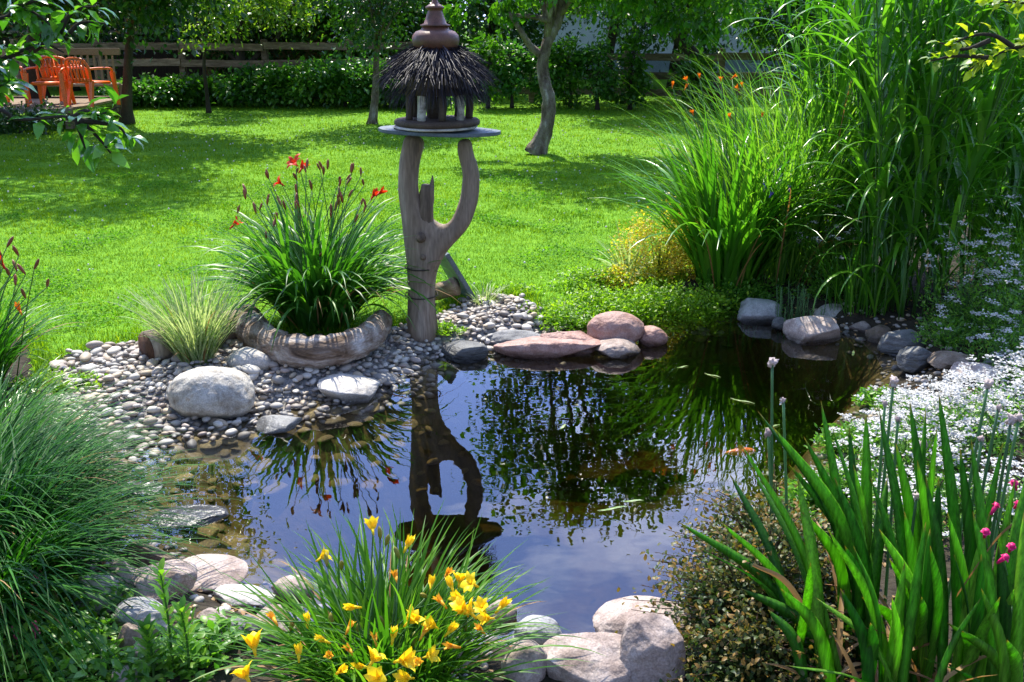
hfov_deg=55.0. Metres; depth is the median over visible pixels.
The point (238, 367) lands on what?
pebble
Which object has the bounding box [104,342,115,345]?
pebble
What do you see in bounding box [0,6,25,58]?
tree
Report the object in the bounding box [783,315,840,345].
boulder
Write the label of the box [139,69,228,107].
hedge shrub
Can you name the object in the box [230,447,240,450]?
submerged stone
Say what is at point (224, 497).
submerged stone
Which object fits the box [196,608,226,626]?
boulder
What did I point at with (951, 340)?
candytuft plant
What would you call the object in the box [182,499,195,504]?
submerged stone
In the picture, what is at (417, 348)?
pebble
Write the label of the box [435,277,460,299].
log piece
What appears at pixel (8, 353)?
daylily plant
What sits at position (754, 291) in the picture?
ground cover plant
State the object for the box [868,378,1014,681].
iris plant
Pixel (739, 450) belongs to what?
goldfish
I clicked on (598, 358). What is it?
submerged stone
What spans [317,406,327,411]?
pebble
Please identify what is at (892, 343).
boulder
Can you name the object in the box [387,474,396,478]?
submerged stone
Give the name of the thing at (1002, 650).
iris plant
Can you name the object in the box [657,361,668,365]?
submerged stone
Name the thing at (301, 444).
submerged stone
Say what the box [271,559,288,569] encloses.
submerged stone
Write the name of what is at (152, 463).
pebble
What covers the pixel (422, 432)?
submerged stone
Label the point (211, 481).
submerged stone
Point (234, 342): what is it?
pebble
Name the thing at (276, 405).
pebble
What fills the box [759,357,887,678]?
iris plant
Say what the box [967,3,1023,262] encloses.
miscanthus clump
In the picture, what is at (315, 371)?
pebble
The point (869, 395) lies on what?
ground cover plant
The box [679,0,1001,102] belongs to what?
tree
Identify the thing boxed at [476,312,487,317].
pebble
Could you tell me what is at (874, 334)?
boulder
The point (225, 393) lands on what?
boulder
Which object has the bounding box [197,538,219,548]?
submerged stone
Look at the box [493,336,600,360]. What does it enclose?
boulder
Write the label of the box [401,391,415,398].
pebble
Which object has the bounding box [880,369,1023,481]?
candytuft plant
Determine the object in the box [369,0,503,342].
bird feeder
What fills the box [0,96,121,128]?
wooden deck
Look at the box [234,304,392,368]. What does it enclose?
curved log
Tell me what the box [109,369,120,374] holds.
pebble
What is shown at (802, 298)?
feathery plant
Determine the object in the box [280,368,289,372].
pebble
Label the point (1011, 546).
campion plant
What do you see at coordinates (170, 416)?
pebble
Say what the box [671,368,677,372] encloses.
submerged stone
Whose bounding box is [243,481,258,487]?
submerged stone
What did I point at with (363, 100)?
hedge shrub
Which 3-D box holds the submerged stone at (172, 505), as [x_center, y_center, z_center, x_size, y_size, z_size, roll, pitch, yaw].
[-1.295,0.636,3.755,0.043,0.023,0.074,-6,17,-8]
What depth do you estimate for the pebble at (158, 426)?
4.24 m
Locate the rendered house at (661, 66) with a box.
[495,0,1001,78]
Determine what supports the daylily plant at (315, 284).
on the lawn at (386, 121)
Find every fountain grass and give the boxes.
[0,354,114,446]
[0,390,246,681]
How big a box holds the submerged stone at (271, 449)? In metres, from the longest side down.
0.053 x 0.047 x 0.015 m
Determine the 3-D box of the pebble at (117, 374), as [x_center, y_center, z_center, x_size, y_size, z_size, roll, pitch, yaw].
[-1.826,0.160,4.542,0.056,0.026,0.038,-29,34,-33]
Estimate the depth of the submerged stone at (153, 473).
3.87 m
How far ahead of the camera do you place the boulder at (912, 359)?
4.84 m
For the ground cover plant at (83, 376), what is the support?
on the gravel ground at (271, 384)
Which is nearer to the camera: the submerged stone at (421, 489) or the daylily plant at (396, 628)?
the daylily plant at (396, 628)
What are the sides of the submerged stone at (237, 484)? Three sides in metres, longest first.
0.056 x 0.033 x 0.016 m
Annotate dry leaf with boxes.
[753,563,802,602]
[957,524,1011,595]
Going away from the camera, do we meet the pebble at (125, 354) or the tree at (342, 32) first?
the pebble at (125, 354)
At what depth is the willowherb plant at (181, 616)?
2.47 m
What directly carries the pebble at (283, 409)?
on the pond bed
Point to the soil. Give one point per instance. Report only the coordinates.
(848, 320)
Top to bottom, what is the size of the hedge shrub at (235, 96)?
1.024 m
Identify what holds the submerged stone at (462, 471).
on the pond bed
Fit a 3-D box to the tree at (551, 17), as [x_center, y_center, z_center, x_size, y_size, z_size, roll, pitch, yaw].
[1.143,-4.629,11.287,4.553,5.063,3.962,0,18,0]
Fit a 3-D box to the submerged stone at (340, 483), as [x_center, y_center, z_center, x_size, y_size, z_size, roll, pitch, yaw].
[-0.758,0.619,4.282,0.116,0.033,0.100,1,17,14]
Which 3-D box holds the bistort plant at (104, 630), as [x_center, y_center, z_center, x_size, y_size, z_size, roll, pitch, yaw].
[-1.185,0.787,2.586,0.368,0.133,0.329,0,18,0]
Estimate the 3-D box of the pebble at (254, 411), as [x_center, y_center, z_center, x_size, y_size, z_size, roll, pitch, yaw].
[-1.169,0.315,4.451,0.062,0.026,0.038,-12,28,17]
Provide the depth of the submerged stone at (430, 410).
4.81 m
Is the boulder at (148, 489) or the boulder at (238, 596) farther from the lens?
the boulder at (148, 489)
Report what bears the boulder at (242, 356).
on the gravel ground at (271, 384)
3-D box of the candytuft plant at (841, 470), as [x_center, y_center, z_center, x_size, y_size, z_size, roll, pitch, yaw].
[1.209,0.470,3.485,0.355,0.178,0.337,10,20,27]
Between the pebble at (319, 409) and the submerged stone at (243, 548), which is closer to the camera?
the submerged stone at (243, 548)
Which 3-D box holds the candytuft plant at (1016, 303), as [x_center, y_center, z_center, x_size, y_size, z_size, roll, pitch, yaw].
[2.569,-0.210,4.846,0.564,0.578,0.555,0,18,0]
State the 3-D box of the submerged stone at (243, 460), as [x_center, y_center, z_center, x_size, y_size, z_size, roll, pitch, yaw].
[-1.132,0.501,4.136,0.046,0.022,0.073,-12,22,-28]
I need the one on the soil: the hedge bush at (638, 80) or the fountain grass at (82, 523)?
the fountain grass at (82, 523)
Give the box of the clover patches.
[0,171,972,335]
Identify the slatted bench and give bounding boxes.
[0,48,121,111]
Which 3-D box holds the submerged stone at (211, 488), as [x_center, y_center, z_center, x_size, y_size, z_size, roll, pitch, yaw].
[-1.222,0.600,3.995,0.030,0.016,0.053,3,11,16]
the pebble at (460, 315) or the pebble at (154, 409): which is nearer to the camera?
the pebble at (154, 409)
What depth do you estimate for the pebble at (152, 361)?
4.71 m
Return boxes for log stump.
[138,306,248,360]
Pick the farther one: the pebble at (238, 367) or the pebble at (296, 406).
the pebble at (238, 367)
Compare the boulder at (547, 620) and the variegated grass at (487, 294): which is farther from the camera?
the variegated grass at (487, 294)
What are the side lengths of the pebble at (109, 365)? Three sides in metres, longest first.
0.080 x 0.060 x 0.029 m
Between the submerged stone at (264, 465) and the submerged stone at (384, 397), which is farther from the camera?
the submerged stone at (384, 397)
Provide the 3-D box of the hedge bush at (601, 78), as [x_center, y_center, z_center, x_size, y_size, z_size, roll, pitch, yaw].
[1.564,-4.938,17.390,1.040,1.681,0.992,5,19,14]
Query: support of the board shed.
on the lawn at (386, 121)
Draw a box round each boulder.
[72,575,122,614]
[106,558,135,595]
[111,664,140,681]
[114,597,161,625]
[115,541,175,568]
[116,622,142,650]
[122,481,162,496]
[127,559,196,603]
[134,609,167,634]
[134,643,159,665]
[148,504,228,528]
[166,366,254,419]
[183,554,248,592]
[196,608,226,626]
[213,584,274,606]
[226,347,271,370]
[227,614,259,642]
[256,415,302,434]
[256,604,293,640]
[271,575,313,602]
[317,373,380,404]
[371,372,397,384]
[441,340,487,363]
[444,636,477,670]
[482,329,540,345]
[484,600,516,628]
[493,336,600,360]
[501,639,547,681]
[514,615,561,647]
[540,331,595,356]
[543,632,631,681]
[587,311,644,341]
[592,595,691,637]
[595,338,640,358]
[619,612,685,681]
[638,325,667,347]
[737,298,781,325]
[771,317,786,331]
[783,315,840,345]
[813,303,841,317]
[849,321,870,332]
[865,325,890,344]
[877,329,923,356]
[896,346,931,372]
[927,351,972,369]
[950,362,997,382]
[983,351,1018,372]
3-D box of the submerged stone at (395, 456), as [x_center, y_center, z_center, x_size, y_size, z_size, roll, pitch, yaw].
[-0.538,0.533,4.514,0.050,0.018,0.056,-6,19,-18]
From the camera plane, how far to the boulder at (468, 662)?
2.55 m
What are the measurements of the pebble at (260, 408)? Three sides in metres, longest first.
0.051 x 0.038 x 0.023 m
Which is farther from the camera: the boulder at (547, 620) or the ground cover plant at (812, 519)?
the ground cover plant at (812, 519)
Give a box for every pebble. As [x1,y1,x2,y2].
[49,360,64,370]
[67,360,74,366]
[70,378,82,383]
[71,350,82,354]
[79,352,90,361]
[79,357,93,364]
[81,364,96,372]
[84,395,95,401]
[86,340,103,348]
[90,346,104,355]
[90,369,100,373]
[93,357,104,362]
[93,405,107,410]
[101,344,111,349]
[103,353,112,360]
[103,375,114,380]
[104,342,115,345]
[104,378,119,385]
[107,346,120,354]
[107,362,121,367]
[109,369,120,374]
[110,392,120,398]
[112,372,122,377]
[116,351,129,357]
[118,380,127,385]
[121,401,136,409]
[126,347,135,351]
[126,373,139,380]
[127,435,144,441]
[128,456,137,463]
[129,386,144,391]
[130,350,141,356]
[134,442,148,451]
[138,369,151,376]
[141,459,153,467]
[143,417,157,424]
[146,358,158,366]
[147,406,161,412]
[150,418,162,427]
[151,368,159,374]
[151,466,162,471]
[154,424,164,427]
[157,438,173,445]
[162,425,175,431]
[166,414,177,418]
[167,446,184,455]
[171,355,181,362]
[182,366,191,371]
[183,434,190,438]
[186,439,196,448]
[197,431,206,436]
[202,416,210,421]
[207,418,218,426]
[213,421,222,427]
[213,426,226,431]
[216,419,227,426]
[225,428,236,436]
[229,339,240,345]
[231,419,241,425]
[232,365,241,370]
[237,431,250,439]
[240,416,248,421]
[241,364,260,373]
[247,373,258,380]
[249,407,257,413]
[254,401,270,409]
[256,405,264,410]
[268,361,278,367]
[270,366,279,370]
[270,402,282,408]
[272,375,284,383]
[279,408,290,412]
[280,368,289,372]
[284,404,290,409]
[291,403,302,409]
[295,375,302,380]
[302,373,311,378]
[304,367,312,371]
[307,369,319,374]
[309,378,316,385]
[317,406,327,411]
[339,363,351,372]
[341,406,349,410]
[352,371,362,375]
[364,405,373,411]
[376,388,387,393]
[379,378,386,383]
[383,381,392,385]
[385,402,392,407]
[390,385,397,392]
[397,401,408,406]
[400,368,413,375]
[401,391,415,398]
[410,356,420,362]
[414,346,422,350]
[432,345,438,350]
[456,313,469,317]
[461,331,469,335]
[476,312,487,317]
[484,322,494,328]
[513,313,522,318]
[521,313,528,319]
[521,324,531,329]
[531,319,542,326]
[696,326,704,330]
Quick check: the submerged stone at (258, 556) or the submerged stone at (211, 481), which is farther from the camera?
the submerged stone at (211, 481)
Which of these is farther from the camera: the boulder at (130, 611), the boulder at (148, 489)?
the boulder at (148, 489)
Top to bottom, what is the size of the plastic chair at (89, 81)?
0.722 m
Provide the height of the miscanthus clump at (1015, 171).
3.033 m
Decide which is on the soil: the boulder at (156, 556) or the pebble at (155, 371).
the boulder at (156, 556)
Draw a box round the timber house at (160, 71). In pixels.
[0,0,255,78]
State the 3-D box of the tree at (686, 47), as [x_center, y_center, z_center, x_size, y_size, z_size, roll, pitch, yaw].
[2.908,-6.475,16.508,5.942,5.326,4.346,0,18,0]
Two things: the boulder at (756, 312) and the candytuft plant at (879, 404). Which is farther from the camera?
the boulder at (756, 312)
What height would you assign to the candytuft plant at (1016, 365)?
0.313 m
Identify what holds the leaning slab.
on the lawn at (386, 121)
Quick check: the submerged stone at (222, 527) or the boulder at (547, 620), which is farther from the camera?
the submerged stone at (222, 527)
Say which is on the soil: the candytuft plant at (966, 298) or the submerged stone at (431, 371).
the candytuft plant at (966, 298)
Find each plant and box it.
[0,236,91,383]
[0,566,90,638]
[0,605,94,681]
[0,605,121,681]
[1,365,107,397]
[27,635,151,681]
[38,575,133,627]
[106,633,227,681]
[128,613,171,681]
[148,557,190,671]
[155,607,261,673]
[163,595,207,676]
[173,153,465,350]
[183,491,604,681]
[436,319,467,335]
[488,281,546,294]
[510,292,613,331]
[540,258,634,290]
[550,279,664,326]
[588,273,717,325]
[589,259,644,289]
[594,73,874,290]
[600,192,702,282]
[647,278,748,327]
[666,273,808,314]
[679,444,949,681]
[727,317,756,349]
[741,506,831,543]
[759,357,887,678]
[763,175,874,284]
[775,284,828,347]
[777,473,849,512]
[786,523,992,681]
[790,200,887,301]
[791,253,927,304]
[801,439,897,503]
[803,419,878,457]
[824,391,911,458]
[827,375,952,681]
[844,470,948,555]
[851,384,908,406]
[854,395,970,489]
[865,375,944,420]
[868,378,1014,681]
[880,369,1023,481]
[880,374,986,447]
[888,444,1023,539]
[909,165,1023,301]
[911,294,989,351]
[912,220,1023,340]
[923,412,1023,681]
[928,355,1023,436]
[931,268,1023,346]
[934,356,1023,468]
[953,194,1023,339]
[956,458,1023,549]
[964,309,1023,379]
[969,257,1023,355]
[976,342,1023,417]
[980,479,1023,661]
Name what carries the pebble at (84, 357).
on the pebble at (88, 362)
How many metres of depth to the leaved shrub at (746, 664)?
2.43 m
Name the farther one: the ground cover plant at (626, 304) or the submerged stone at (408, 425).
the ground cover plant at (626, 304)
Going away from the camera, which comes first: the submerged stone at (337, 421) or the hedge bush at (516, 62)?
the submerged stone at (337, 421)
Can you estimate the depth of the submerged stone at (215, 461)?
4.08 m
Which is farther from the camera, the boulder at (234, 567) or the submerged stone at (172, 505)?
the submerged stone at (172, 505)
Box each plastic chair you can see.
[2,66,31,102]
[23,56,75,106]
[39,55,89,104]
[64,57,120,106]
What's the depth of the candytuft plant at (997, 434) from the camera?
3.75 m
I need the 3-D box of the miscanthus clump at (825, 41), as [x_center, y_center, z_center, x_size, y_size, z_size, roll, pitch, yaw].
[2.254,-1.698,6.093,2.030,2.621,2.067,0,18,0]
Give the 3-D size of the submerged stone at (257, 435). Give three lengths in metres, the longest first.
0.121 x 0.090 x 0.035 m
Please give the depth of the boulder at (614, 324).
5.27 m
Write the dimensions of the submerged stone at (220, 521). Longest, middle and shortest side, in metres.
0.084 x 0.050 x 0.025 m
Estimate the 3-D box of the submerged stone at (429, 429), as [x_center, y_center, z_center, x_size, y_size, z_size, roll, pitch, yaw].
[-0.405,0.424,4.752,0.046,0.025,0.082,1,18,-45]
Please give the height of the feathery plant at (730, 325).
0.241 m
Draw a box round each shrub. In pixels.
[0,94,76,134]
[94,72,202,108]
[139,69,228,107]
[210,62,304,108]
[220,55,359,109]
[280,51,397,108]
[347,56,454,109]
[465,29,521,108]
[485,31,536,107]
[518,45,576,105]
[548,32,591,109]
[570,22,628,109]
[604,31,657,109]
[615,507,888,681]
[638,453,886,613]
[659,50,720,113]
[659,597,854,681]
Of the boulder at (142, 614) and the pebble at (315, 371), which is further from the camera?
the pebble at (315, 371)
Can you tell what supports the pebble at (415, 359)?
on the gravel ground at (271, 384)
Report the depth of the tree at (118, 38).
20.80 m
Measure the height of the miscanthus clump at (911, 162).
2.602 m
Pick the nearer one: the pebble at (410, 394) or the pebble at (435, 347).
the pebble at (410, 394)
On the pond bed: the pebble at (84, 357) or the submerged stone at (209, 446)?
the submerged stone at (209, 446)
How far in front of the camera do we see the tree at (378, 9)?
14.95 m
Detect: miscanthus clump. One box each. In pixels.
[723,0,1012,271]
[765,0,1023,319]
[877,0,1023,289]
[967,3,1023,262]
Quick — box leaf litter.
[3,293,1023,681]
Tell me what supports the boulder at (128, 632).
on the soil
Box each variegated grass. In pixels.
[106,266,270,365]
[463,280,507,304]
[585,220,662,278]
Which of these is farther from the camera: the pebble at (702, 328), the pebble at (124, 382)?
the pebble at (702, 328)
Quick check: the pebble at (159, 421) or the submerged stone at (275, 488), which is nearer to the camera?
the submerged stone at (275, 488)
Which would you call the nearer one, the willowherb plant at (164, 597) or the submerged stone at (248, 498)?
the willowherb plant at (164, 597)
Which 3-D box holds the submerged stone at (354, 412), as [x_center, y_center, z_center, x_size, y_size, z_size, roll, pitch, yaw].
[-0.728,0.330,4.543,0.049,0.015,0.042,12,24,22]
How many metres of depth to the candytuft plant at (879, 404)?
4.21 m
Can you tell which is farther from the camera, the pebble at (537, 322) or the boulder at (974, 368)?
the pebble at (537, 322)
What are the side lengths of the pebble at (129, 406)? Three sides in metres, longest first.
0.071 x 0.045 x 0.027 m
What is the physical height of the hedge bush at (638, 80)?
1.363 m
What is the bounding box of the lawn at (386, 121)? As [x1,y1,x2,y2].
[0,23,1023,399]
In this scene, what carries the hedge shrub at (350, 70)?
on the lawn at (386, 121)
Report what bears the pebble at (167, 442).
on the pond bed
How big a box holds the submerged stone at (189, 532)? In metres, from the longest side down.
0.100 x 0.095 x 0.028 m
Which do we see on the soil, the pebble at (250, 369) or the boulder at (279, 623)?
the boulder at (279, 623)
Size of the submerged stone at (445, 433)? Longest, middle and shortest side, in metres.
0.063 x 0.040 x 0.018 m
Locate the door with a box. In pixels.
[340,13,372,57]
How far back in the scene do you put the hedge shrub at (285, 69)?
17.75 m
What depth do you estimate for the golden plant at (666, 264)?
6.33 m
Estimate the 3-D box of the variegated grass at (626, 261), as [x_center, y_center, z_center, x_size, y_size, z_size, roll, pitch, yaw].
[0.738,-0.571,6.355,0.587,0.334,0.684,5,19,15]
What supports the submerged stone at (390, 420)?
on the pond bed
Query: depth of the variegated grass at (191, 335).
4.70 m
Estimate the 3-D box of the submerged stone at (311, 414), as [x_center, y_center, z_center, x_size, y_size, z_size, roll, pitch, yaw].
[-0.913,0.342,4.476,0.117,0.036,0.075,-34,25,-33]
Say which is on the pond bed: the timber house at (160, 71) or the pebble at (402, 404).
the pebble at (402, 404)
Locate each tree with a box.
[0,0,147,172]
[0,0,175,91]
[0,0,280,124]
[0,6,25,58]
[3,3,59,116]
[136,0,334,87]
[172,0,262,112]
[174,0,330,101]
[252,0,486,59]
[275,0,439,124]
[373,0,596,82]
[442,0,802,155]
[496,0,680,99]
[565,0,844,111]
[567,0,755,88]
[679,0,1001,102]
[728,0,904,82]
[919,0,1023,81]
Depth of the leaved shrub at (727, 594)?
2.61 m
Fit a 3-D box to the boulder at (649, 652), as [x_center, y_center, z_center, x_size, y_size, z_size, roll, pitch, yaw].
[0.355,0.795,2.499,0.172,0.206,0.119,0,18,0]
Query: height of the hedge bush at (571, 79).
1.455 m
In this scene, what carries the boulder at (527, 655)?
on the soil
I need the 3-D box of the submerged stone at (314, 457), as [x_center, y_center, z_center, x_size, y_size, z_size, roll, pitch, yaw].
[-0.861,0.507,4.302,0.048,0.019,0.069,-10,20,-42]
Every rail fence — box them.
[10,39,411,101]
[489,48,853,102]
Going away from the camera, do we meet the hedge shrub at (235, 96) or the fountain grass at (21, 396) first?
the fountain grass at (21, 396)
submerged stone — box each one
[132,508,158,520]
[138,468,157,481]
[145,526,165,534]
[146,504,165,509]
[162,463,171,470]
[167,503,178,506]
[169,453,185,461]
[169,488,179,492]
[169,534,182,541]
[170,528,197,537]
[174,472,194,483]
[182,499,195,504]
[184,465,197,472]
[186,452,202,461]
[197,522,218,537]
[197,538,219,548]
[200,440,221,449]
[206,459,219,465]
[206,486,215,491]
[207,478,217,484]
[207,496,214,502]
[215,518,223,523]
[217,524,225,532]
[218,470,226,476]
[219,437,237,444]
[220,449,229,456]
[220,493,229,501]
[222,535,247,544]
[226,531,240,534]
[229,467,243,475]
[229,543,251,554]
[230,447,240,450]
[231,482,240,486]
[237,456,248,463]
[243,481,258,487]
[243,496,252,503]
[246,447,259,452]
[247,431,272,439]
[251,552,264,561]
[253,548,276,560]
[255,458,271,473]
[262,482,287,494]
[265,448,275,451]
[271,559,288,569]
[274,433,285,438]
[278,458,293,473]
[283,444,293,451]
[295,442,307,447]
[295,482,306,487]
[295,570,305,577]
[297,427,309,433]
[306,409,316,420]
[307,474,319,483]
[310,455,320,459]
[312,576,347,594]
[316,435,333,442]
[324,416,346,424]
[328,477,350,488]
[330,404,345,414]
[330,453,355,464]
[346,421,362,427]
[350,410,358,414]
[350,440,368,450]
[361,415,374,421]
[361,479,383,493]
[368,402,379,412]
[370,460,380,467]
[374,394,389,400]
[374,433,390,441]
[386,417,396,424]
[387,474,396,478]
[391,453,399,459]
[393,439,406,447]
[396,395,408,401]
[399,476,407,482]
[401,419,418,431]
[409,378,418,387]
[416,486,426,491]
[419,429,425,435]
[421,368,436,376]
[424,408,435,413]
[425,425,433,432]
[426,457,438,464]
[430,384,443,391]
[438,439,449,444]
[443,431,450,435]
[446,469,458,475]
[451,490,458,494]
[458,400,471,405]
[458,451,464,457]
[458,468,468,476]
[471,478,487,486]
[473,445,482,449]
[593,355,606,361]
[607,376,615,380]
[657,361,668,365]
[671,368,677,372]
[681,354,691,360]
[692,335,707,341]
[724,315,736,323]
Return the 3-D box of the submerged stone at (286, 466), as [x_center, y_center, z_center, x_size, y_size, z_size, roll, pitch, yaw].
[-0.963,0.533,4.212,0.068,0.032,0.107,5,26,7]
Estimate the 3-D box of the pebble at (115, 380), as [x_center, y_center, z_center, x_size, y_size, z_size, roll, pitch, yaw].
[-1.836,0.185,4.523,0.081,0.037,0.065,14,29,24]
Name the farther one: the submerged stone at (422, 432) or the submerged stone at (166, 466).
the submerged stone at (422, 432)
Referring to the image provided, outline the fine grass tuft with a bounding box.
[787,222,943,316]
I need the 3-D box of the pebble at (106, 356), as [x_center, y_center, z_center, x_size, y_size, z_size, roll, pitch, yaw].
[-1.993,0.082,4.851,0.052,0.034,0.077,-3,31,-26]
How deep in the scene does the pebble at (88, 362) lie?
4.80 m
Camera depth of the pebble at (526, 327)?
5.49 m
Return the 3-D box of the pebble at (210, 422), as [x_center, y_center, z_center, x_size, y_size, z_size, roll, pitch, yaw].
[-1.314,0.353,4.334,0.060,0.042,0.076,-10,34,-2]
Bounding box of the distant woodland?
[416,0,487,51]
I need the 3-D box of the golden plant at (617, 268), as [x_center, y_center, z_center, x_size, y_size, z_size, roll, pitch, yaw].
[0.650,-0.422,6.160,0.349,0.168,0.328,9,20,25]
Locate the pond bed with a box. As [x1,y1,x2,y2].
[101,305,899,635]
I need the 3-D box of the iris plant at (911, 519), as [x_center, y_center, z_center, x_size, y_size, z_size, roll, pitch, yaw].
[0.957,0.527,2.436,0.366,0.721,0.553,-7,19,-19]
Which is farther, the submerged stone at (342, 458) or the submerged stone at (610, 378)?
the submerged stone at (610, 378)
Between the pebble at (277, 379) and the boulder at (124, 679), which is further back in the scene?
the pebble at (277, 379)
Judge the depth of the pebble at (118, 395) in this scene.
4.32 m
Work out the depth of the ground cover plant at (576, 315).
5.64 m
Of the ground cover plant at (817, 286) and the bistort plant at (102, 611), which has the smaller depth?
the bistort plant at (102, 611)
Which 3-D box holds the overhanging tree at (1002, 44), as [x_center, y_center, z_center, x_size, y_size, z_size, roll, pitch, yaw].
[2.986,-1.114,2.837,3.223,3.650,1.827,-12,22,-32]
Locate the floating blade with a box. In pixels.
[597,506,625,510]
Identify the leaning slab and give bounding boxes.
[440,252,477,302]
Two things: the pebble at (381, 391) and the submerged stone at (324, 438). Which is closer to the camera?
the submerged stone at (324, 438)
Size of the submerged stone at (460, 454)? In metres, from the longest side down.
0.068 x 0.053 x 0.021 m
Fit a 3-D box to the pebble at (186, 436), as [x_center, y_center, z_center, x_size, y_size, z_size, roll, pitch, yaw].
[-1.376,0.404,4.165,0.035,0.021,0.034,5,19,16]
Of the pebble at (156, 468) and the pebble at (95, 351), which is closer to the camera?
the pebble at (156, 468)
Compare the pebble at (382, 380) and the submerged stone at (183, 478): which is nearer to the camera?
the submerged stone at (183, 478)
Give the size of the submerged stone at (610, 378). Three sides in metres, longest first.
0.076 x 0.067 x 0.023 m
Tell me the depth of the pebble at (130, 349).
4.89 m
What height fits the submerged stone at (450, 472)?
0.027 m
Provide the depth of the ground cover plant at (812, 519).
3.24 m
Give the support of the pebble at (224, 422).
on the pebble at (220, 429)
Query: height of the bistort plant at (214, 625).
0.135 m
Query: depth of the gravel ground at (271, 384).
4.66 m
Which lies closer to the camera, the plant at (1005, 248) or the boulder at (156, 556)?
the boulder at (156, 556)
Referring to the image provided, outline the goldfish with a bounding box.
[717,445,755,458]
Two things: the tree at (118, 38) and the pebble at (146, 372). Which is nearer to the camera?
the pebble at (146, 372)
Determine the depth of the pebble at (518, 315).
5.53 m
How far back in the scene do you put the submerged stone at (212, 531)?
3.60 m
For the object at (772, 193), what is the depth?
5.99 m
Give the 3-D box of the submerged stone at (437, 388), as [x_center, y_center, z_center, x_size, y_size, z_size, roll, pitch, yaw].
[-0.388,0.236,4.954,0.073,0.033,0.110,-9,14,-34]
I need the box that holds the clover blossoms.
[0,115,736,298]
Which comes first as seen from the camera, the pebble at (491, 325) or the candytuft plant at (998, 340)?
the candytuft plant at (998, 340)
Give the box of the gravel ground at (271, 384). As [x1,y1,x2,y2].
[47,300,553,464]
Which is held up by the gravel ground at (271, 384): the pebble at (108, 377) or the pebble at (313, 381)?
the pebble at (313, 381)
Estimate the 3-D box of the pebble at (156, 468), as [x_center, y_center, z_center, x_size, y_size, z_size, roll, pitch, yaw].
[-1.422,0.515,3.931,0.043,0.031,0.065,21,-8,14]
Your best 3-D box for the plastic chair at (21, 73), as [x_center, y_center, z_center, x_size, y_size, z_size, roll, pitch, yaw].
[-7.915,-4.034,15.212,0.536,0.722,0.606,10,21,28]
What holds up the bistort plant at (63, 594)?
on the soil
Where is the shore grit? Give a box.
[61,301,961,679]
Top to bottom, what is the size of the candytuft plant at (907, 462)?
0.322 m
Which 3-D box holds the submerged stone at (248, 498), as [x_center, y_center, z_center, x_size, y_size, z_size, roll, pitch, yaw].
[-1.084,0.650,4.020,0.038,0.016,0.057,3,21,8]
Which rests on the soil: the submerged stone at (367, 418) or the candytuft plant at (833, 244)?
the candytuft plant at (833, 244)
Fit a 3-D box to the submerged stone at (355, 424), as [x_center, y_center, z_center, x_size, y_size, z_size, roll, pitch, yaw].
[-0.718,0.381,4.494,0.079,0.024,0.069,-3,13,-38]
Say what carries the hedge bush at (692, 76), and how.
on the lawn at (386, 121)
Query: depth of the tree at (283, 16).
18.43 m
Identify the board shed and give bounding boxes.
[203,4,413,77]
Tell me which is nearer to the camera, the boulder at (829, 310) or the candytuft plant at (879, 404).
the candytuft plant at (879, 404)
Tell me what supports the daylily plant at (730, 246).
on the soil
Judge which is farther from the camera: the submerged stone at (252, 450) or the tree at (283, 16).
the tree at (283, 16)
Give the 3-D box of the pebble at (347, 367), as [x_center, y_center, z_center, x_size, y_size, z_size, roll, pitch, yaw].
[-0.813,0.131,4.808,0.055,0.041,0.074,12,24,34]
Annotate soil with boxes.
[0,214,1023,681]
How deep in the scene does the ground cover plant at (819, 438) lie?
4.06 m

